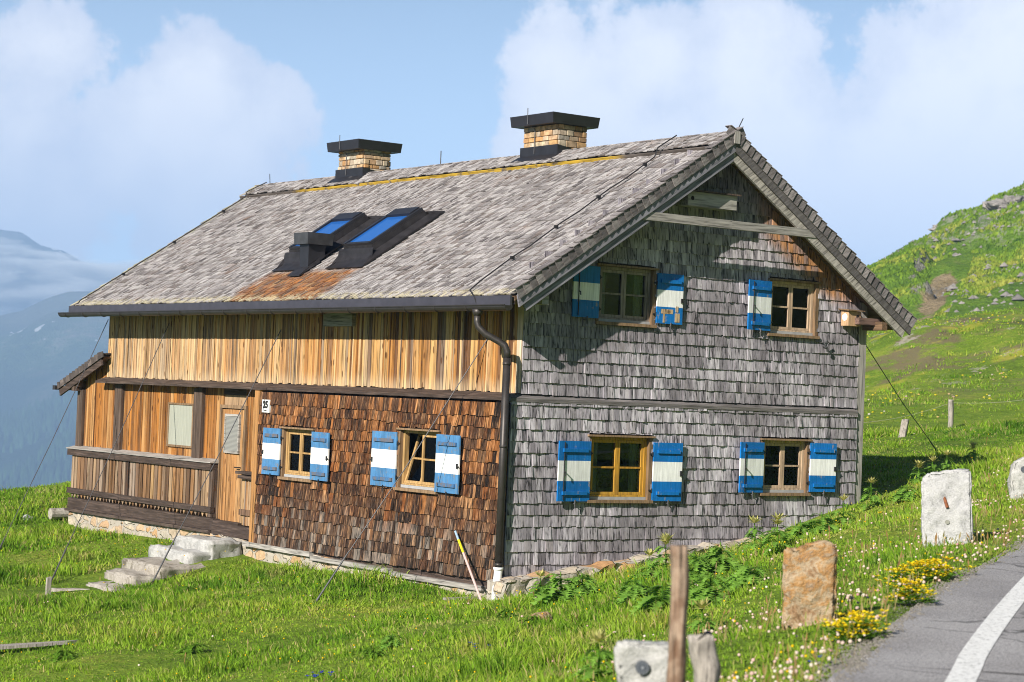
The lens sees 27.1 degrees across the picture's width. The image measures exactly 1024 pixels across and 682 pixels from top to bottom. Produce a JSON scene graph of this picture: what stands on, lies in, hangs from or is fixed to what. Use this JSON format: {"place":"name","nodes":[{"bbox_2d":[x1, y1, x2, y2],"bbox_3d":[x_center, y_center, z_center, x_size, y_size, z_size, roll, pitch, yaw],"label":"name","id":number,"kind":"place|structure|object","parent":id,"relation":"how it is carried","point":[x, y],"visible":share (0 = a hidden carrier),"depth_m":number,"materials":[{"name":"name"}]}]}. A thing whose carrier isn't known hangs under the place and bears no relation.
{"place":"outdoors","nodes":[
{"label":"outdoors","id":0,"kind":"place"},
{"bbox_2d":[0,291,109,489],"bbox_3d":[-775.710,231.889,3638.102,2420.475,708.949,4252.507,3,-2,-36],"label":"mountain slope","id":1,"kind":"structure","parent":0,"point":[45,347],"depth_m":3913.58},
{"bbox_2d":[0,390,77,490],"bbox_3d":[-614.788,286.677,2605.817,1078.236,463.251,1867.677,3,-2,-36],"label":"forest","id":2,"kind":"object","parent":1,"relation":"on","point":[48,413],"visible":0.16,"depth_m":3266.86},
{"bbox_2d":[0,230,110,315],"bbox_3d":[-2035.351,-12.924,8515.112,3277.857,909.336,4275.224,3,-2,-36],"label":"mountain peak","id":3,"kind":"structure","parent":0,"point":[32,272],"depth_m":8482.47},
{"bbox_2d":[0,306,1023,681],"bbox_3d":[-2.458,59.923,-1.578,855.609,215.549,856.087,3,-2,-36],"label":"ground","id":4,"kind":"structure","parent":0,"point":[884,346],"depth_m":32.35,"materials":[{"name":"green plant"}]},
{"bbox_2d":[0,640,76,649],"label":"plank","id":5,"kind":"object","parent":4,"relation":"on","point":[22,645],"visible":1,"depth_m":28.28,"materials":[{"name":"grey wood"}]},
{"bbox_2d":[45,577,50,594],"bbox_3d":[-7.552,4.033,34.653,0.080,0.390,0.060,3,-2,-36],"label":"peg","id":6,"kind":"object","parent":4,"relation":"on","point":[48,582],"visible":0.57,"depth_m":34.63,"materials":[{"name":"grey wood"}]},
{"bbox_2d":[0,319,108,548],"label":"guy cable","id":7,"kind":"object","parent":4,"relation":"attached to","point":[51,442],"visible":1,"depth_m":39.72,"materials":[{"name":"metal"}]},
{"bbox_2d":[48,508,68,518],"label":"log","id":8,"kind":"object","parent":4,"relation":"on","point":[57,513],"visible":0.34,"depth_m":43.45,"materials":[{"name":"wood"}]},
{"bbox_2d":[45,648,77,662],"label":"herb tussock","id":9,"kind":"object","parent":4,"relation":"on","point":[66,654],"visible":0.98,"depth_m":26.91,"materials":[{"name":"green plant"}]},
{"bbox_2d":[51,588,87,591],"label":"stone slab","id":10,"kind":"structure","parent":4,"relation":"on","point":[61,589],"depth_m":35.16,"materials":[{"name":"grey stone"}]},
{"bbox_2d":[86,581,124,591],"bbox_3d":[-6.629,4.264,35.357,0.689,0.496,1.257,3,-2,-36],"label":"stone step","id":11,"kind":"object","parent":4,"relation":"on","point":[101,585],"visible":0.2,"depth_m":35.30,"materials":[{"name":"grey stone"}]},
{"bbox_2d":[104,568,164,585],"bbox_3d":[-6.415,4.139,35.900,0.713,0.522,1.411,3,-2,-36],"label":"stone step","id":12,"kind":"object","parent":4,"relation":"on","point":[124,576],"visible":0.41,"depth_m":35.60,"materials":[{"name":"grey stone"}]},
{"bbox_2d":[121,557,205,577],"bbox_3d":[-5.999,3.994,36.626,1.292,0.470,1.985,3,-2,-36],"label":"stone step","id":13,"kind":"object","parent":4,"relation":"on","point":[150,565],"visible":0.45,"depth_m":36.08,"materials":[{"name":"grey stone"}]},
{"bbox_2d":[177,586,193,592],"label":"herb tussock","id":14,"kind":"object","parent":4,"relation":"on","point":[189,588],"visible":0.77,"depth_m":33.96,"materials":[{"name":"green plant"}]},
{"bbox_2d":[148,544,223,563],"bbox_3d":[-5.685,3.861,37.417,0.975,0.490,1.738,3,-2,-36],"label":"stone step","id":15,"kind":"object","parent":4,"relation":"on","point":[191,556],"visible":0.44,"depth_m":36.92,"materials":[{"name":"stone"}]},
{"bbox_2d":[174,642,211,654],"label":"herb tussock","id":16,"kind":"object","parent":4,"relation":"on","point":[188,650],"visible":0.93,"depth_m":27.14,"materials":[{"name":"green plant"}]},
{"bbox_2d":[174,535,241,559],"bbox_3d":[-5.345,3.655,37.520,0.770,0.440,1.476,3,-2,-36],"label":"stone step","id":17,"kind":"object","parent":4,"relation":"on","point":[215,547],"visible":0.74,"depth_m":37.04,"materials":[{"name":"stone"}]},
{"bbox_2d":[305,671,333,677],"bbox_3d":[-2.105,3.664,23.351,0.350,0.084,0.273,2,-2,19],"label":"blue gentian","id":18,"kind":"object","parent":4,"relation":"on","point":[314,675],"visible":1,"depth_m":23.37,"materials":[{"name":"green plant"}]},
{"bbox_2d":[360,646,388,660],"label":"herb tussock","id":19,"kind":"object","parent":4,"relation":"on","point":[368,650],"visible":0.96,"depth_m":24.35,"materials":[{"name":"green plant"}]},
{"bbox_2d":[379,634,406,649],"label":"thistle","id":20,"kind":"object","parent":4,"relation":"on","point":[391,642],"visible":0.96,"depth_m":24.90,"materials":[{"name":"green plant"}]},
{"bbox_2d":[443,596,484,599],"bbox_3d":[-0.701,3.765,31.156,0.640,0.050,0.100,3,-2,-26],"label":"board","id":21,"kind":"object","parent":4,"relation":"on","point":[444,598],"visible":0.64,"depth_m":31.09,"materials":[{"name":"grey wood"}]},
{"bbox_2d":[454,530,481,600],"bbox_3d":[-0.632,3.322,31.184,0.036,1.000,1.281,3,-2,-22],"label":"measuring staff","id":22,"kind":"object","parent":4,"relation":"on","point":[468,566],"visible":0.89,"depth_m":31.20,"materials":[{"name":"paint"}]},
{"bbox_2d":[52,109,916,600],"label":"mountain house","id":23,"kind":"structure","parent":4,"relation":"on","point":[652,363],"depth_m":33.97,"materials":[{"name":"grey wood"}]},
{"bbox_2d":[51,324,168,582],"bbox_3d":[-7.144,2.017,38.037,0.036,4.886,4.445,2,-2,15],"label":"guy cable","id":24,"kind":"object","parent":23,"relation":"attached to","point":[103,468],"visible":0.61,"depth_m":37.61,"materials":[{"name":"metal"}]},
{"bbox_2d":[166,402,192,447],"bbox_3d":[-6.179,1.569,39.682,0.045,0.825,1.020,3,-2,-36],"label":"window","id":25,"kind":"structure","parent":23,"relation":"in","point":[180,415],"depth_m":39.70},
{"bbox_2d":[152,330,280,581],"bbox_3d":[-4.983,2.039,35.932,2.454,4.601,0.036,4,-2,-43],"label":"guy cable","id":26,"kind":"object","parent":23,"relation":"attached to","point":[210,470],"visible":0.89,"depth_m":35.79,"materials":[{"name":"metal"}]},
{"bbox_2d":[216,404,247,522],"bbox_3d":[-5.031,2.195,38.010,0.101,2.100,0.960,3,-2,-36],"label":"door","id":27,"kind":"structure","parent":23,"relation":"in","point":[232,457],"depth_m":38.02,"materials":[{"name":"brown wood"}]},
{"bbox_2d":[262,399,270,412],"bbox_3d":[-4.232,1.121,36.657,0.045,0.220,0.250,3,-2,-36],"label":"house number sign","id":28,"kind":"object","parent":23,"relation":"attached to","point":[266,406],"visible":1,"depth_m":36.62,"materials":[{"name":"white metal"}]},
{"bbox_2d":[277,426,315,482],"bbox_3d":[-3.562,1.905,35.800,0.220,0.893,1.120,3,-2,-36],"label":"window","id":29,"kind":"structure","parent":23,"relation":"in","point":[296,444],"depth_m":35.94,"materials":[{"name":"beige wood"}]},
{"bbox_2d":[314,339,487,602],"bbox_3d":[-1.653,2.053,31.560,2.451,4.286,0.032,3,-2,-10],"label":"guy cable","id":30,"kind":"object","parent":23,"relation":"attached to","point":[326,585],"visible":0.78,"depth_m":31.52,"materials":[{"name":"metal"}]},
{"bbox_2d":[393,428,440,493],"bbox_3d":[-1.330,1.850,32.897,0.397,0.973,1.200,3,-2,-36],"label":"window","id":31,"kind":"structure","parent":23,"relation":"in","point":[419,477],"depth_m":33.03,"materials":[{"name":"beige wood"}]},
{"bbox_2d":[586,434,655,502],"bbox_3d":[1.595,1.937,32.222,1.290,1.023,0.220,3,-2,-36],"label":"window","id":32,"kind":"structure","parent":23,"relation":"in","point":[643,495],"depth_m":32.32,"materials":[{"name":"yellow wood"}]},
{"bbox_2d":[595,263,659,327],"bbox_3d":[1.697,-0.684,32.324,1.200,0.913,0.220,3,-2,-36],"label":"window","id":33,"kind":"structure","parent":23,"relation":"in","point":[647,320],"depth_m":32.41,"materials":[{"name":"brown wood"}]},
{"bbox_2d":[676,189,741,210],"bbox_3d":[3.028,-2.204,33.011,1.110,0.285,0.350,3,-2,-36],"label":"nest box","id":34,"kind":"object","parent":23,"relation":"attached to","point":[708,200],"visible":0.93,"depth_m":32.90,"materials":[{"name":"grey wood"}]},
{"bbox_2d":[759,438,812,495],"bbox_3d":[4.349,2.028,34.231,1.110,0.913,0.220,3,-2,-36],"label":"window","id":35,"kind":"structure","parent":23,"relation":"in","point":[786,466],"depth_m":34.28,"materials":[{"name":"brown wood"}]},
{"bbox_2d":[767,278,821,338],"bbox_3d":[4.501,-0.520,34.370,1.150,0.923,0.220,3,-2,-36],"label":"window","id":36,"kind":"structure","parent":23,"relation":"in","point":[794,306],"depth_m":34.43,"materials":[{"name":"brown wood"}]},
{"bbox_2d":[838,308,864,326],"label":"bird house","id":37,"kind":"structure","parent":23,"relation":"attached to","point":[848,316],"depth_m":34.85,"materials":[{"name":"brown wood"}]},
{"bbox_2d":[866,345,937,450],"bbox_3d":[7.091,1.203,38.621,0.035,2.167,7.047,2,-2,22],"label":"guy cable","id":38,"kind":"object","parent":23,"relation":"attached to","point":[901,400],"visible":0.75,"depth_m":38.47,"materials":[{"name":"metal"}]},
{"bbox_2d":[1,429,982,681],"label":"meadow buttercups","id":39,"kind":"object","parent":4,"relation":"on","point":[614,678],"visible":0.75,"depth_m":25.13,"materials":[{"name":"yellow plant"}]},
{"bbox_2d":[495,608,516,618],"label":"herb tussock","id":40,"kind":"object","parent":4,"relation":"on","point":[504,611],"visible":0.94,"depth_m":25.67,"materials":[{"name":"green plant"}]},
{"bbox_2d":[17,435,1023,681],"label":"seed stalks","id":41,"kind":"object","parent":4,"relation":"on","point":[707,627],"visible":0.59,"depth_m":19.00,"materials":[{"name":"plant"}]},
{"bbox_2d":[517,614,539,625],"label":"herb tussock","id":42,"kind":"object","parent":4,"relation":"on","point":[528,618],"visible":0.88,"depth_m":24.22,"materials":[{"name":"green plant"}]},
{"bbox_2d":[44,433,1023,681],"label":"clover flowers","id":43,"kind":"object","parent":4,"relation":"on","point":[789,661],"visible":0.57,"depth_m":16.87,"materials":[{"name":"white plant"}]},
{"bbox_2d":[524,569,549,597],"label":"thistle","id":44,"kind":"object","parent":4,"relation":"on","point":[542,572],"visible":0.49,"depth_m":28.13,"materials":[{"name":"green plant"}]},
{"bbox_2d":[529,612,551,621],"bbox_3d":[0.338,3.182,24.349,0.275,0.167,0.233,3,-2,-36],"label":"loose stone","id":45,"kind":"object","parent":4,"relation":"on","point":[540,614],"visible":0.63,"depth_m":24.29,"materials":[{"name":"beige stone"}]},
{"bbox_2d":[530,572,583,604],"bbox_3d":[0.591,3.082,26.348,0.740,0.442,0.665,2,-2,-1],"label":"thistle","id":46,"kind":"object","parent":4,"relation":"on","point":[555,585],"visible":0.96,"depth_m":26.28,"materials":[{"name":"green plant"}]},
{"bbox_2d":[556,573,601,599],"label":"thistle","id":47,"kind":"object","parent":4,"relation":"on","point":[584,587],"visible":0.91,"depth_m":26.30,"materials":[{"name":"green plant"}]},
{"bbox_2d":[569,629,615,679],"bbox_3d":[0.633,2.382,16.023,0.451,0.469,0.408,3,-2,-36],"label":"thistle","id":48,"kind":"object","parent":4,"relation":"on","point":[598,636],"visible":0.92,"depth_m":15.99,"materials":[{"name":"green plant"}]},
{"bbox_2d":[610,576,653,604],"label":"thistle","id":49,"kind":"object","parent":4,"relation":"on","point":[637,588],"visible":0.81,"depth_m":24.46,"materials":[{"name":"green plant"}]},
{"bbox_2d":[614,639,667,681],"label":"boundary stone","id":50,"kind":"object","parent":4,"relation":"on","point":[639,661],"visible":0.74,"depth_m":10.93,"materials":[{"name":"stone"}]},
{"bbox_2d":[629,547,661,580],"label":"thistle","id":51,"kind":"object","parent":4,"relation":"on","point":[650,552],"visible":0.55,"depth_m":26.59,"materials":[{"name":"green plant"}]},
{"bbox_2d":[629,581,670,616],"bbox_3d":[1.595,2.845,22.870,0.726,0.520,0.682,3,-2,-36],"label":"thistle","id":52,"kind":"object","parent":4,"relation":"on","point":[663,597],"visible":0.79,"depth_m":22.87,"materials":[{"name":"green plant"}]},
{"bbox_2d":[646,532,674,582],"bbox_3d":[1.904,2.669,25.644,0.537,0.728,0.492,3,-2,-36],"label":"thistle","id":53,"kind":"object","parent":4,"relation":"on","point":[665,538],"visible":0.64,"depth_m":25.64,"materials":[{"name":"green plant"}]},
{"bbox_2d":[666,544,688,681],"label":"fence post","id":54,"kind":"object","parent":4,"relation":"on","point":[677,641],"visible":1,"depth_m":9.97,"materials":[{"name":"brown wood"}]},
{"bbox_2d":[665,551,711,589],"bbox_3d":[2.158,2.706,24.988,0.722,0.464,0.697,3,-2,-36],"label":"thistle","id":55,"kind":"object","parent":4,"relation":"on","point":[700,573],"visible":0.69,"depth_m":24.87,"materials":[{"name":"green plant"}]},
{"bbox_2d":[686,597,718,635],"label":"thistle","id":56,"kind":"object","parent":4,"relation":"on","point":[702,604],"visible":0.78,"depth_m":19.52,"materials":[{"name":"green plant"}]},
{"bbox_2d":[688,631,720,681],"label":"fence post","id":57,"kind":"object","parent":4,"relation":"on","point":[705,661],"visible":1,"depth_m":10.46,"materials":[{"name":"grey wood"}]},
{"bbox_2d":[688,572,731,610],"bbox_3d":[2.088,2.637,22.016,0.720,0.484,0.744,3,-2,-36],"label":"thistle","id":58,"kind":"object","parent":4,"relation":"on","point":[701,591],"visible":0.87,"depth_m":21.90,"materials":[{"name":"green plant"}]},
{"bbox_2d":[695,542,742,576],"bbox_3d":[2.473,2.647,25.192,0.728,0.527,0.645,2,-2,9],"label":"thistle","id":59,"kind":"object","parent":4,"relation":"on","point":[713,558],"visible":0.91,"depth_m":25.11,"materials":[{"name":"green plant"}]},
{"bbox_2d":[718,561,767,593],"bbox_3d":[2.517,2.606,22.737,0.634,0.497,0.635,3,-2,-24],"label":"thistle","id":60,"kind":"object","parent":4,"relation":"on","point":[746,574],"visible":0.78,"depth_m":22.65,"materials":[{"name":"green plant"}]},
{"bbox_2d":[737,515,768,558],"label":"thistle","id":61,"kind":"object","parent":4,"relation":"on","point":[753,519],"visible":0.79,"depth_m":27.18,"materials":[{"name":"green plant"}]},
{"bbox_2d":[759,512,791,555],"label":"thistle","id":62,"kind":"object","parent":4,"relation":"on","point":[777,521],"visible":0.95,"depth_m":26.04,"materials":[{"name":"green plant"}]},
{"bbox_2d":[780,520,816,541],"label":"thistle","id":63,"kind":"object","parent":4,"relation":"on","point":[796,528],"visible":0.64,"depth_m":26.98,"materials":[{"name":"green plant"}]},
{"bbox_2d":[781,540,836,629],"bbox_3d":[2.193,1.854,15.707,0.412,0.788,0.272,2,-2,7],"label":"boundary stone","id":64,"kind":"object","parent":4,"relation":"on","point":[809,586],"visible":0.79,"depth_m":15.60,"materials":[{"name":"brown stone"}]},
{"bbox_2d":[805,655,826,663],"bbox_3d":[1.923,2.018,13.465,0.145,0.071,0.079,2,-2,21],"label":"blue gentian","id":65,"kind":"object","parent":4,"relation":"on","point":[809,661],"visible":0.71,"depth_m":13.47,"materials":[{"name":"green plant"}]},
{"bbox_2d":[798,512,839,537],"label":"thistle","id":66,"kind":"object","parent":4,"relation":"on","point":[822,525],"visible":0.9,"depth_m":27.03,"materials":[{"name":"green plant"}]},
{"bbox_2d":[828,493,855,524],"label":"thistle","id":67,"kind":"object","parent":4,"relation":"on","point":[843,518],"visible":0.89,"depth_m":32.75,"materials":[{"name":"green plant"}]},
{"bbox_2d":[804,609,892,643],"bbox_3d":[2.335,1.957,14.554,0.546,0.260,0.602,3,-2,-36],"label":"yellow vetch","id":68,"kind":"object","parent":4,"relation":"on","point":[843,631],"visible":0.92,"depth_m":14.52,"materials":[{"name":"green plant"}]},
{"bbox_2d":[859,477,881,511],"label":"thistle","id":69,"kind":"object","parent":4,"relation":"on","point":[865,496],"visible":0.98,"depth_m":33.99,"materials":[{"name":"green plant"}]},
{"bbox_2d":[898,419,908,437],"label":"stone post","id":70,"kind":"object","parent":4,"relation":"on","point":[903,427],"visible":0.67,"depth_m":45.24,"materials":[{"name":"beige stone"}]},
{"bbox_2d":[890,484,917,503],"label":"thistle","id":71,"kind":"object","parent":4,"relation":"on","point":[905,495],"visible":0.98,"depth_m":33.78,"materials":[{"name":"green plant"}]},
{"bbox_2d":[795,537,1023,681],"bbox_3d":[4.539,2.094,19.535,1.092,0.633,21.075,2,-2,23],"label":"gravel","id":72,"kind":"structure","parent":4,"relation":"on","point":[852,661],"depth_m":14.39,"materials":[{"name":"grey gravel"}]},
{"bbox_2d":[881,577,938,603],"bbox_3d":[3.073,1.942,16.515,0.454,0.202,0.589,3,-2,-36],"label":"yellow vetch","id":73,"kind":"object","parent":4,"relation":"on","point":[907,595],"visible":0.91,"depth_m":16.49,"materials":[{"name":"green plant"}]},
{"bbox_2d":[905,460,925,483],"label":"thistle","id":74,"kind":"object","parent":4,"relation":"on","point":[918,465],"visible":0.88,"depth_m":36.99,"materials":[{"name":"green plant"}]},
{"bbox_2d":[870,554,975,591],"bbox_3d":[3.604,2.046,18.620,0.915,0.332,0.857,2,-2,5],"label":"yellow vetch","id":75,"kind":"object","parent":4,"relation":"on","point":[932,574],"visible":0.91,"depth_m":18.58,"materials":[{"name":"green plant"}]},
{"bbox_2d":[922,454,941,476],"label":"thistle","id":76,"kind":"object","parent":4,"relation":"on","point":[932,458],"visible":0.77,"depth_m":37.24,"materials":[{"name":"green plant"}]},
{"bbox_2d":[934,449,954,471],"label":"thistle","id":77,"kind":"object","parent":4,"relation":"on","point":[947,466],"visible":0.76,"depth_m":37.55,"materials":[{"name":"green plant"}]},
{"bbox_2d":[866,314,1023,417],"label":"mound flowers","id":78,"kind":"object","parent":4,"relation":"on","point":[953,379],"visible":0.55,"depth_m":66.75,"materials":[{"name":"plant"}]},
{"bbox_2d":[921,469,973,546],"bbox_3d":[4.755,1.897,23.248,0.593,1.022,0.364,2,-2,9],"label":"boundary stone","id":79,"kind":"object","parent":4,"relation":"on","point":[946,503],"visible":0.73,"depth_m":23.12,"materials":[{"name":"white stone"}]},
{"bbox_2d":[947,399,953,427],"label":"fence post","id":80,"kind":"object","parent":4,"relation":"on","point":[950,412],"visible":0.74,"depth_m":57.93,"materials":[{"name":"grey wood"}]},
{"bbox_2d":[863,400,1018,422],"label":"fence wire","id":81,"kind":"object","parent":80,"relation":"attached to","point":[930,409],"visible":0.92,"depth_m":57.51,"materials":[{"name":"grey metal"}]},
{"bbox_2d":[963,441,980,462],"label":"thistle","id":82,"kind":"object","parent":4,"relation":"on","point":[973,453],"visible":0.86,"depth_m":38.60,"materials":[{"name":"green plant"}]},
{"bbox_2d":[1007,457,1023,499],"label":"boundary stone","id":83,"kind":"object","parent":4,"relation":"on","point":[1015,482],"visible":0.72,"depth_m":29.97,"materials":[{"name":"stone"}]},
{"bbox_2d":[0,0,1023,279],"label":"sky","id":84,"kind":"structure","parent":0,"point":[126,126],"materials":[{"name":"blue"}]},
{"bbox_2d":[828,545,1023,681],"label":"road","id":85,"kind":"structure","parent":0,"point":[930,644],"depth_m":14.55,"materials":[{"name":"grey asphalt"}]},
{"bbox_2d":[945,576,1023,681],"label":"road marking","id":86,"kind":"object","parent":85,"relation":"on","point":[971,658],"visible":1,"depth_m":14.55,"materials":[{"name":"paint"}]},
{"bbox_2d":[866,181,1023,321],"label":"hillside","id":87,"kind":"structure","parent":0,"point":[947,272],"depth_m":201.75,"materials":[{"name":"green plant"}]},
{"bbox_2d":[928,218,944,230],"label":"rock outcrop","id":88,"kind":"object","parent":87,"relation":"on","point":[932,228],"visible":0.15,"depth_m":245.37,"materials":[{"name":"grey stone"}]},
{"bbox_2d":[883,189,1023,318],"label":"slope stones","id":89,"kind":"object","parent":87,"relation":"on","point":[1017,296],"visible":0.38,"depth_m":197.44,"materials":[{"name":"grey stone"}]},
{"bbox_2d":[982,195,1023,210],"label":"rock outcrop","id":90,"kind":"object","parent":87,"relation":"on","point":[998,204],"visible":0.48,"depth_m":231.03,"materials":[{"name":"grey stone"}]}
]}

